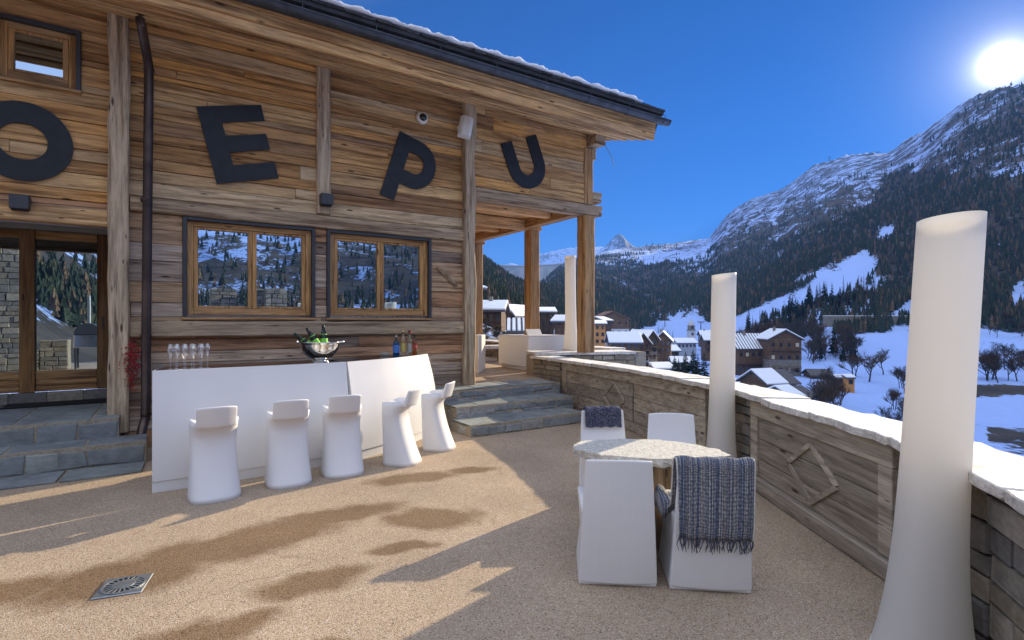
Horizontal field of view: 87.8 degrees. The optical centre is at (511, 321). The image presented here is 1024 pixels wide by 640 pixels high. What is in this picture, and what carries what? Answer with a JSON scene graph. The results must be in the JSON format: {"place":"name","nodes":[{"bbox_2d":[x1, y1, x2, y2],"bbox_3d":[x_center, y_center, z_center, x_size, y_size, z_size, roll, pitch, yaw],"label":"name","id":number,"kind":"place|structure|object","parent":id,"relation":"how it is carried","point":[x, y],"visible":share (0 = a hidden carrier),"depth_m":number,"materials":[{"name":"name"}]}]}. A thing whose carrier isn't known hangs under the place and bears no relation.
{"place":"outdoors","nodes":[
{"label":"outdoors","id":0,"kind":"place"},
{"bbox_2d":[0,423,884,639],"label":"terrace floor","id":1,"kind":"structure","parent":0,"point":[473,538],"depth_m":3.49,"materials":[{"name":"stone"}]},
{"bbox_2d":[0,461,144,489],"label":"paving","id":2,"kind":"structure","parent":1,"relation":"on","point":[68,476],"depth_m":5.46,"materials":[{"name":"stone"}]},
{"bbox_2d":[0,403,147,477],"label":"stone steps","id":3,"kind":"structure","parent":1,"relation":"on","point":[38,440],"depth_m":5.91,"materials":[{"name":"stone"}]},
{"bbox_2d":[0,388,106,405],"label":"door threshold","id":4,"kind":"object","parent":3,"relation":"on","point":[18,398],"depth_m":7.42,"materials":[{"name":"stone"}]},
{"bbox_2d":[0,398,106,409],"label":"doormat","id":5,"kind":"object","parent":3,"relation":"on","point":[51,403],"visible":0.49,"depth_m":7.19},
{"bbox_2d":[91,573,153,599],"bbox_3d":[-2.345,1.589,3.215,0.250,0.013,0.250,0,0,-20],"label":"floor drain","id":6,"kind":"object","parent":1,"relation":"on","point":[123,585],"visible":1,"depth_m":3.19,"materials":[{"name":"metal"}]},
{"bbox_2d":[187,406,241,504],"bbox_3d":[-2.711,1.177,4.858,0.424,0.845,0.400,0,0,-37],"label":"bar stool","id":7,"kind":"object","parent":1,"relation":"on","point":[213,477],"visible":1,"depth_m":4.77,"materials":[{"name":"white plastic"}]},
{"bbox_2d":[152,359,347,492],"bbox_3d":[-2.802,1.032,5.776,1.861,1.135,0.737,0,0,-37],"label":"bar counter","id":8,"kind":"object","parent":1,"relation":"on","point":[182,394],"visible":0.66,"depth_m":5.40,"materials":[{"name":"white plastic"}]},
{"bbox_2d":[296,340,343,362],"bbox_3d":[-2.220,0.343,6.160,0.478,0.252,0.478,0,0,40],"label":"ice bowl","id":9,"kind":"object","parent":8,"relation":"on","point":[321,352],"visible":0.96,"depth_m":6.01,"materials":[{"name":"metal"}]},
{"bbox_2d":[306,327,319,342],"bbox_3d":[-2.285,0.208,6.149,0.085,0.323,0.085,-32,4,-6],"label":"champagne bottle","id":10,"kind":"object","parent":9,"relation":"in","point":[313,338],"visible":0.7,"depth_m":6.12,"materials":[{"name":"green glass"}]},
{"bbox_2d":[320,325,327,341],"bbox_3d":[-2.206,0.196,6.242,0.086,0.323,0.086,0,-10,-37],"label":"champagne bottle","id":11,"kind":"object","parent":9,"relation":"in","point":[323,336],"visible":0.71,"depth_m":6.22,"materials":[{"name":"green glass"}]},
{"bbox_2d":[264,399,311,489],"bbox_3d":[-2.212,1.177,5.277,0.424,0.845,0.400,0,0,-31],"label":"bar stool","id":12,"kind":"object","parent":1,"relation":"on","point":[287,460],"visible":1,"depth_m":5.19,"materials":[{"name":"white plastic"}]},
{"bbox_2d":[0,0,671,446],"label":"timber chalet","id":13,"kind":"object","parent":1,"relation":"on","point":[148,234],"visible":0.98,"depth_m":7.51,"materials":[{"name":"brown wood"}]},
{"bbox_2d":[9,193,30,211],"bbox_3d":[-5.577,-1.343,6.037,0.170,0.175,0.149,0,0,-33],"label":"wall light","id":14,"kind":"object","parent":13,"relation":"attached to","point":[18,202],"visible":1,"depth_m":5.98,"materials":[{"name":"metal"}]},
{"bbox_2d":[0,100,72,180],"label":"letter","id":15,"kind":"object","parent":13,"relation":"attached to","point":[54,159],"visible":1,"depth_m":6.16,"materials":[{"name":"metal"}]},
{"bbox_2d":[0,12,81,94],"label":"window","id":16,"kind":"structure","parent":13,"relation":"in","point":[35,53],"depth_m":6.23,"materials":[{"name":"wood"}]},
{"bbox_2d":[0,221,108,393],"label":"door","id":17,"kind":"structure","parent":13,"relation":"in","point":[54,329],"depth_m":7.51,"materials":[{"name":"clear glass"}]},
{"bbox_2d":[119,338,140,391],"bbox_3d":[-4.665,0.510,6.537,0.274,0.710,0.194,0,0,-33],"label":"berry garland","id":18,"kind":"object","parent":13,"relation":"hanging from","point":[130,353],"visible":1,"depth_m":6.52,"materials":[{"name":"red plant"}]},
{"bbox_2d":[196,105,278,183],"bbox_3d":[-3.745,-2.440,7.301,1.010,1.180,0.020,0,0,-33],"label":"letter","id":19,"kind":"object","parent":13,"relation":"attached to","point":[221,146],"visible":1,"depth_m":7.25,"materials":[{"name":"metal"}]},
{"bbox_2d":[182,216,316,319],"bbox_3d":[-3.633,-0.703,7.449,1.680,1.355,0.220,0,0,-33],"label":"window","id":20,"kind":"structure","parent":13,"relation":"in","point":[231,267],"depth_m":7.43,"materials":[{"name":"wood"}]},
{"bbox_2d":[319,193,332,206],"bbox_3d":[-2.727,-1.782,7.816,0.170,0.175,0.149,0,0,-33],"label":"wall light","id":21,"kind":"object","parent":13,"relation":"attached to","point":[325,199],"visible":1,"depth_m":7.76,"materials":[{"name":"metal"}]},
{"bbox_2d":[325,229,432,319],"bbox_3d":[-2.085,-0.703,8.453,1.710,1.355,0.220,0,0,-33],"label":"window","id":22,"kind":"structure","parent":13,"relation":"in","point":[368,274],"depth_m":8.44,"materials":[{"name":"wood"}]},
{"bbox_2d":[380,131,435,199],"bbox_3d":[-1.679,-2.501,8.640,0.956,1.125,0.020,0,0,-33],"label":"letter","id":23,"kind":"object","parent":13,"relation":"attached to","point":[397,173],"visible":1,"depth_m":8.60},
{"bbox_2d":[416,112,427,124],"bbox_3d":[-1.461,-3.350,8.732,0.200,0.200,0.108,0,0,-33],"label":"dome camera","id":24,"kind":"object","parent":13,"relation":"attached to","point":[422,118],"visible":1,"depth_m":8.71,"materials":[{"name":"white plastic"}]},
{"bbox_2d":[457,115,473,139],"bbox_3d":[-0.775,-3.265,8.955,0.301,0.380,0.244,0,0,-33],"label":"wall speaker","id":25,"kind":"object","parent":13,"relation":"attached to","point":[464,128],"depth_m":8.87,"materials":[{"name":"white plastic"}]},
{"bbox_2d":[500,135,544,188],"bbox_3d":[0.212,-3.001,9.867,0.996,1.040,0.022,0,0,-33],"label":"letter","id":26,"kind":"object","parent":13,"relation":"attached to","point":[535,178],"visible":1,"depth_m":9.92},
{"bbox_2d":[321,395,363,478],"bbox_3d":[-1.783,1.177,5.617,0.424,0.845,0.400,0,0,-27],"label":"bar stool","id":27,"kind":"object","parent":1,"relation":"on","point":[342,458],"visible":1,"depth_m":5.53,"materials":[{"name":"white plastic"}]},
{"bbox_2d":[328,354,434,457],"bbox_3d":[-1.689,1.032,7.025,0.756,1.135,1.756,0,0,29],"label":"bar counter","id":28,"kind":"object","parent":1,"relation":"on","point":[375,382],"visible":0.56,"depth_m":6.54,"materials":[{"name":"white plastic"}]},
{"bbox_2d":[393,335,399,355],"bbox_3d":[-1.605,0.329,7.378,0.092,0.280,0.092,0,0,0],"label":"spirit bottle","id":29,"kind":"object","parent":28,"relation":"on","point":[396,347],"visible":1,"depth_m":7.34,"materials":[{"name":"blue glass"}]},
{"bbox_2d":[400,330,405,354],"bbox_3d":[-1.523,0.294,7.452,0.078,0.350,0.078,0,0,0],"label":"spirit bottle","id":30,"kind":"object","parent":28,"relation":"on","point":[403,346],"visible":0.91,"depth_m":7.42,"materials":[{"name":"yellow glass"}]},
{"bbox_2d":[407,332,412,354],"bbox_3d":[-1.421,0.304,7.434,0.078,0.330,0.078,0,0,0],"label":"spirit bottle","id":31,"kind":"object","parent":28,"relation":"on","point":[409,345],"visible":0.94,"depth_m":7.40,"materials":[{"name":"clear glass"}]},
{"bbox_2d":[412,334,416,354],"bbox_3d":[-1.357,0.324,7.415,0.066,0.290,0.066,0,0,0],"label":"spirit bottle","id":32,"kind":"object","parent":28,"relation":"on","point":[414,347],"visible":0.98,"depth_m":7.39,"materials":[{"name":"red glass"}]},
{"bbox_2d":[382,388,421,467],"bbox_3d":[-1.235,1.177,6.047,0.400,0.845,0.424,0,0,13],"label":"bar stool","id":33,"kind":"object","parent":1,"relation":"on","point":[400,449],"visible":1,"depth_m":5.89,"materials":[{"name":"white plastic"}]},
{"bbox_2d":[421,381,455,451],"bbox_3d":[-0.915,1.177,6.727,0.400,0.845,0.424,0,0,10],"label":"bar stool","id":34,"kind":"object","parent":1,"relation":"on","point":[436,435],"visible":1,"depth_m":6.56,"materials":[{"name":"white plastic"}]},
{"bbox_2d":[435,379,581,437],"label":"stone steps","id":35,"kind":"structure","parent":1,"relation":"on","point":[491,412],"depth_m":8.31,"materials":[{"name":"stone"}]},
{"bbox_2d":[579,410,624,486],"bbox_3d":[0.856,1.208,4.679,0.471,0.785,0.579,0,0,-4],"label":"terrace chair","id":36,"kind":"object","parent":1,"relation":"on","point":[593,433],"visible":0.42,"depth_m":4.91,"materials":[{"name":"white plastic"}]},
{"bbox_2d":[583,405,621,427],"bbox_3d":[0.838,0.879,4.944,0.338,0.189,0.135,0,0,-4],"label":"patterned cloth","id":37,"kind":"object","parent":36,"relation":"hanging from","point":[603,416],"visible":0.99,"depth_m":4.90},
{"bbox_2d":[576,460,656,586],"bbox_3d":[0.655,1.208,3.411,0.471,0.785,0.579,0,0,5],"label":"terrace chair","id":38,"kind":"object","parent":1,"relation":"on","point":[616,543],"visible":1,"depth_m":3.15,"materials":[{"name":"white plastic"}]},
{"bbox_2d":[572,439,730,549],"bbox_3d":[0.934,1.239,3.698,1.020,0.722,0.616,0,0,0],"label":"stone table","id":39,"kind":"object","parent":1,"relation":"on","point":[660,454],"visible":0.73,"depth_m":3.68,"materials":[{"name":"stone"}]},
{"bbox_2d":[647,413,695,443],"bbox_3d":[1.378,1.208,4.479,0.471,0.785,0.579,0,0,8],"label":"terrace chair","id":40,"kind":"object","parent":1,"relation":"on","point":[678,427],"visible":0.31,"depth_m":4.73,"materials":[{"name":"white plastic"}]},
{"bbox_2d":[659,488,751,592],"bbox_3d":[1.198,1.208,3.341,0.471,0.785,0.579,0,0,7],"label":"terrace chair","id":41,"kind":"object","parent":1,"relation":"on","point":[692,569],"visible":0.48,"depth_m":3.12,"materials":[{"name":"white plastic"}]},
{"bbox_2d":[654,455,755,555],"bbox_3d":[1.159,1.057,3.282,0.509,0.562,0.525,0,0,7],"label":"knitted blanket","id":42,"kind":"object","parent":41,"relation":"on","point":[716,500],"visible":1,"depth_m":3.04,"materials":[{"name":"fabric"}]},
{"bbox_2d":[706,272,736,457],"bbox_3d":[2.114,0.548,5.380,0.364,2.104,0.519,0,0,35],"label":"column lamp","id":43,"kind":"object","parent":1,"relation":"on","point":[721,434],"visible":0.84,"depth_m":5.32,"materials":[{"name":"white plastic"}]},
{"bbox_2d":[530,355,1023,639],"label":"terrace parapet","id":44,"kind":"structure","parent":1,"relation":"on","point":[828,472],"depth_m":3.85,"materials":[{"name":"wood"}]},
{"bbox_2d":[869,210,986,639],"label":"column lamp","id":45,"kind":"object","parent":1,"relation":"on","point":[926,595],"visible":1,"depth_m":2.46,"materials":[{"name":"white"}]},
{"bbox_2d":[445,357,555,399],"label":"porch floor","id":46,"kind":"structure","parent":0,"point":[494,370],"depth_m":10.66,"materials":[{"name":"wood"}]},
{"bbox_2d":[475,334,484,373],"bbox_3d":[-0.736,0.700,11.826,0.184,0.800,1.333,0,0,2],"label":"white screen","id":47,"kind":"object","parent":46,"relation":"on","point":[480,355],"visible":0.78,"depth_m":11.48,"materials":[{"name":"white plastic"}]},
{"bbox_2d":[485,345,498,360],"bbox_3d":[-0.620,0.876,14.599,1.410,0.458,0.446,0,0,-33],"label":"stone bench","id":48,"kind":"object","parent":46,"relation":"on","point":[492,347],"visible":0.12,"depth_m":14.47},
{"bbox_2d":[499,334,563,370],"bbox_3d":[0.472,0.708,12.623,1.202,0.785,1.362,0,0,-34],"label":"porch counter","id":49,"kind":"object","parent":46,"relation":"on","point":[513,348],"visible":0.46,"depth_m":12.21,"materials":[{"name":"white plastic"}]},
{"bbox_2d":[525,329,541,335],"bbox_3d":[0.497,0.242,12.077,0.440,0.144,0.106,0,0,-40],"label":"menu board","id":50,"kind":"object","parent":49,"relation":"on","point":[531,332],"visible":0.9,"depth_m":12.05,"materials":[{"name":"white ceramic"}]},
{"bbox_2d":[485,339,645,374],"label":"porch wall","id":51,"kind":"structure","parent":46,"relation":"on","point":[621,355],"depth_m":11.27,"materials":[{"name":"stone"}]},
{"bbox_2d":[563,255,576,350],"bbox_3d":[1.299,-0.422,11.745,0.366,2.114,0.522,0,0,-2],"label":"column lamp","id":52,"kind":"object","parent":51,"relation":"on","point":[570,339],"visible":0.96,"depth_m":11.67,"materials":[{"name":"white plastic"}]},
{"bbox_2d":[6,84,1023,456],"bbox_3d":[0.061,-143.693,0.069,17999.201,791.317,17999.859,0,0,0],"label":"hillside terrain","id":53,"kind":"structure","parent":0,"point":[1000,412],"depth_m":699.06,"materials":[{"name":"snow"}]},
{"bbox_2d":[483,297,510,330],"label":"chalet house","id":54,"kind":"structure","parent":53,"relation":"on","point":[495,312],"depth_m":105.06,"materials":[{"name":"wood"}]},
{"bbox_2d":[506,318,523,333],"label":"wooden hut","id":55,"kind":"object","parent":53,"relation":"on","point":[514,326],"visible":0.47,"depth_m":72.38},
{"bbox_2d":[506,304,523,324],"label":"chalet house","id":56,"kind":"structure","parent":53,"relation":"on","point":[516,310],"depth_m":118.13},
{"bbox_2d":[500,263,562,279],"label":"concrete dam","id":57,"kind":"structure","parent":53,"relation":"on","point":[545,270],"depth_m":2366.00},
{"bbox_2d":[539,307,556,334],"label":"timber house","id":58,"kind":"structure","parent":53,"relation":"on","point":[546,314],"depth_m":149.97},
{"bbox_2d":[550,315,564,334],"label":"wooden hut","id":59,"kind":"object","parent":53,"relation":"on","point":[558,321],"visible":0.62,"depth_m":139.95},
{"bbox_2d":[595,320,607,345],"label":"apartment block","id":60,"kind":"structure","parent":53,"relation":"on","point":[599,332],"depth_m":234.97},
{"bbox_2d":[595,316,613,346],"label":"apartment block","id":61,"kind":"structure","parent":53,"relation":"on","point":[608,326],"depth_m":250.25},
{"bbox_2d":[595,311,630,330],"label":"apartment block","id":62,"kind":"structure","parent":53,"relation":"on","point":[620,322],"depth_m":330.08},
{"bbox_2d":[604,331,642,350],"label":"chalet house","id":63,"kind":"structure","parent":53,"relation":"on","point":[630,340],"depth_m":150.29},
{"bbox_2d":[631,329,660,361],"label":"chalet house","id":64,"kind":"structure","parent":53,"relation":"on","point":[653,337],"depth_m":178.20,"materials":[{"name":"wood"}]},
{"bbox_2d":[640,332,652,366],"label":"chalet house","id":65,"kind":"structure","parent":53,"relation":"on","point":[646,345],"depth_m":165.40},
{"bbox_2d":[649,362,676,370],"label":"village house","id":66,"kind":"structure","parent":53,"relation":"on","point":[664,365],"depth_m":170.85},
{"bbox_2d":[657,329,673,362],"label":"chalet house","id":67,"kind":"structure","parent":53,"relation":"on","point":[664,350],"depth_m":199.80,"materials":[{"name":"wood"}]},
{"bbox_2d":[671,345,681,355],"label":"village house","id":68,"kind":"structure","parent":53,"relation":"on","point":[675,350],"depth_m":240.14,"materials":[{"name":"stone"}]},
{"bbox_2d":[668,356,692,372],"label":"village house","id":69,"kind":"structure","parent":53,"relation":"on","point":[670,359],"depth_m":191.22,"materials":[{"name":"stone"}]},
{"bbox_2d":[679,352,690,372],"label":"conifer tree","id":70,"kind":"object","parent":53,"relation":"on","point":[683,365],"visible":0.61,"depth_m":149.80,"materials":[{"name":"green plant"}]},
{"bbox_2d":[687,319,695,338],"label":"church tower","id":71,"kind":"structure","parent":53,"relation":"on","point":[691,331],"depth_m":417.84,"materials":[{"name":"paint"}]},
{"bbox_2d":[688,349,701,374],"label":"conifer tree","id":72,"kind":"object","parent":53,"relation":"on","point":[693,357],"visible":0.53,"depth_m":149.80,"materials":[{"name":"green plant"}]},
{"bbox_2d":[693,355,702,374],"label":"conifer tree","id":73,"kind":"object","parent":53,"relation":"on","point":[696,371],"visible":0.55,"depth_m":139.91,"materials":[{"name":"green plant"}]},
{"bbox_2d":[697,329,710,346],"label":"village house","id":74,"kind":"structure","parent":53,"relation":"on","point":[700,332],"depth_m":362.93,"materials":[{"name":"stone"}]},
{"bbox_2d":[699,334,710,360],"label":"chalet house","id":75,"kind":"structure","parent":53,"relation":"on","point":[705,343],"depth_m":261.45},
{"bbox_2d":[700,354,709,376],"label":"conifer tree","id":76,"kind":"object","parent":53,"relation":"on","point":[705,372],"visible":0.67,"depth_m":154.81,"materials":[{"name":"green plant"}]},
{"bbox_2d":[735,331,762,374],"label":"chalet","id":77,"kind":"object","parent":53,"relation":"on","point":[748,351],"visible":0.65,"depth_m":204.90,"materials":[{"name":"wood"}]},
{"bbox_2d":[483,81,1023,337],"bbox_3d":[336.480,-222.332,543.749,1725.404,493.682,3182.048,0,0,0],"label":"forest","id":78,"kind":"object","parent":53,"relation":"on","point":[500,282],"visible":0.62,"depth_m":629.47,"materials":[{"name":"green plant"}]},
{"bbox_2d":[735,368,801,387],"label":"barn","id":79,"kind":"structure","parent":53,"relation":"on","point":[765,377],"depth_m":136.69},
{"bbox_2d":[756,327,804,375],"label":"chalet","id":80,"kind":"object","parent":53,"relation":"on","point":[782,348],"visible":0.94,"depth_m":197.97,"materials":[{"name":"wood"}]},
{"bbox_2d":[786,295,793,315],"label":"conifer tree","id":81,"kind":"object","parent":53,"relation":"on","point":[788,308],"visible":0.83,"depth_m":445.03,"materials":[{"name":"green plant"}]},
{"bbox_2d":[768,384,816,399],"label":"barn","id":82,"kind":"structure","parent":53,"relation":"on","point":[798,389],"depth_m":123.61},
{"bbox_2d":[790,321,803,333],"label":"bare tree","id":83,"kind":"object","parent":53,"relation":"on","point":[796,328],"visible":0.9,"depth_m":309.45,"materials":[{"name":"brown plant"}]},
{"bbox_2d":[806,282,813,307],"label":"conifer tree","id":84,"kind":"object","parent":53,"relation":"on","point":[809,298],"visible":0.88,"depth_m":435.81,"materials":[{"name":"green plant"}]},
{"bbox_2d":[806,338,825,363],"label":"bare tree","id":85,"kind":"object","parent":53,"relation":"on","point":[811,345],"visible":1,"depth_m":236.30,"materials":[{"name":"brown plant"}]},
{"bbox_2d":[805,382,826,400],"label":"bare tree","id":86,"kind":"object","parent":53,"relation":"on","point":[819,393],"visible":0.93,"depth_m":117.39,"materials":[{"name":"brown plant"}]},
{"bbox_2d":[801,369,833,378],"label":"wooden hut","id":87,"kind":"object","parent":53,"relation":"on","point":[811,373],"visible":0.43,"depth_m":191.89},
{"bbox_2d":[816,332,823,360],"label":"conifer tree","id":88,"kind":"object","parent":53,"relation":"on","point":[820,356],"visible":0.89,"depth_m":244.13,"materials":[{"name":"green plant"}]},
{"bbox_2d":[814,384,840,405],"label":"bare tree","id":89,"kind":"object","parent":53,"relation":"on","point":[822,397],"visible":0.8,"depth_m":116.83,"materials":[{"name":"brown plant"}]},
{"bbox_2d":[820,384,841,403],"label":"bare tree","id":90,"kind":"object","parent":53,"relation":"on","point":[833,395],"visible":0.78,"depth_m":117.11,"materials":[{"name":"brown plant"}]},
{"bbox_2d":[828,327,838,354],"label":"conifer tree","id":91,"kind":"object","parent":53,"relation":"on","point":[832,346],"visible":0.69,"depth_m":259.09,"materials":[{"name":"green plant"}]},
{"bbox_2d":[832,379,851,405],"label":"bare tree","id":92,"kind":"object","parent":53,"relation":"on","point":[843,389],"visible":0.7,"depth_m":127.15,"materials":[{"name":"brown plant"}]},
{"bbox_2d":[838,344,846,361],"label":"conifer tree","id":93,"kind":"object","parent":53,"relation":"on","point":[842,355],"visible":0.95,"depth_m":241.22,"materials":[{"name":"green plant"}]},
{"bbox_2d":[840,374,855,392],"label":"wooden hut","id":94,"kind":"object","parent":53,"relation":"on","point":[849,380],"visible":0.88,"depth_m":158.00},
{"bbox_2d":[835,354,868,375],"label":"bare tree","id":95,"kind":"object","parent":53,"relation":"on","point":[854,361],"visible":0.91,"depth_m":198.87,"materials":[{"name":"brown plant"}]},
{"bbox_2d":[844,339,861,357],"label":"bare tree","id":96,"kind":"object","parent":53,"relation":"on","point":[850,347],"visible":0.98,"depth_m":242.61,"materials":[{"name":"brown plant"}]},
{"bbox_2d":[823,315,907,326],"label":"retaining wall","id":97,"kind":"structure","parent":53,"relation":"on","point":[828,320],"depth_m":344.00,"materials":[{"name":"stone"}]},
{"bbox_2d":[858,349,886,381],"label":"bare tree","id":98,"kind":"object","parent":53,"relation":"on","point":[870,365],"visible":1,"depth_m":183.38,"materials":[{"name":"brown plant"}]},
{"bbox_2d":[866,347,889,374],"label":"bare tree","id":99,"kind":"object","parent":53,"relation":"on","point":[884,359],"visible":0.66,"depth_m":204.90,"materials":[{"name":"brown plant"}]},
{"bbox_2d":[874,406,899,419],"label":"bare tree","id":100,"kind":"object","parent":53,"relation":"on","point":[882,412],"visible":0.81,"depth_m":103.44,"materials":[{"name":"brown plant"}]},
{"bbox_2d":[883,387,901,409],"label":"bare tree","id":101,"kind":"object","parent":53,"relation":"on","point":[893,392],"visible":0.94,"depth_m":134.43,"materials":[{"name":"brown plant"}]},
{"bbox_2d":[890,365,905,392],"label":"bare tree","id":102,"kind":"object","parent":53,"relation":"on","point":[897,372],"visible":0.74,"depth_m":161.81,"materials":[{"name":"brown plant"}]},
{"bbox_2d":[978,351,995,380],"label":"bare tree","id":103,"kind":"object","parent":53,"relation":"on","point":[982,359],"visible":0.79,"depth_m":189.50,"materials":[{"name":"brown plant"}]},
{"bbox_2d":[979,347,999,376],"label":"bare tree","id":104,"kind":"object","parent":53,"relation":"on","point":[990,354],"visible":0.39,"depth_m":191.52,"materials":[{"name":"brown plant"}]},
{"bbox_2d":[985,356,1003,382],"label":"bare tree","id":105,"kind":"object","parent":53,"relation":"on","point":[998,367],"visible":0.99,"depth_m":186.04,"materials":[{"name":"brown plant"}]},
{"bbox_2d":[993,343,1022,360],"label":"bare tree","id":106,"kind":"object","parent":53,"relation":"on","point":[1011,351],"visible":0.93,"depth_m":216.46,"materials":[{"name":"brown plant"}]},
{"bbox_2d":[1001,358,1018,380],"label":"bare tree","id":107,"kind":"object","parent":53,"relation":"on","point":[1008,365],"visible":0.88,"depth_m":190.47,"materials":[{"name":"brown plant"}]},
{"bbox_2d":[1005,352,1023,380],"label":"bare tree","id":108,"kind":"object","parent":53,"relation":"on","point":[1014,360],"visible":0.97,"depth_m":189.04,"materials":[{"name":"brown plant"}]},
{"bbox_2d":[539,247,602,264],"bbox_3d":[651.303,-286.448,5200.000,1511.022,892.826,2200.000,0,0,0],"label":"snowy mountain","id":109,"kind":"structure","parent":0,"point":[555,257],"depth_m":5058.41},
{"bbox_2d":[598,234,634,252],"bbox_3d":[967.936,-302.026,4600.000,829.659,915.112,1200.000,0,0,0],"label":"rocky peak","id":110,"kind":"structure","parent":0,"point":[618,241],"depth_m":4546.41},
{"bbox_2d":[338,0,1023,264],"label":"sky","id":111,"kind":"structure","parent":0,"point":[755,94],"materials":[{"name":"blue"}]},
{"bbox_2d":[671,338,697,355],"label":"village house","id":112,"kind":"structure","parent":0,"point":[687,345],"depth_m":330.07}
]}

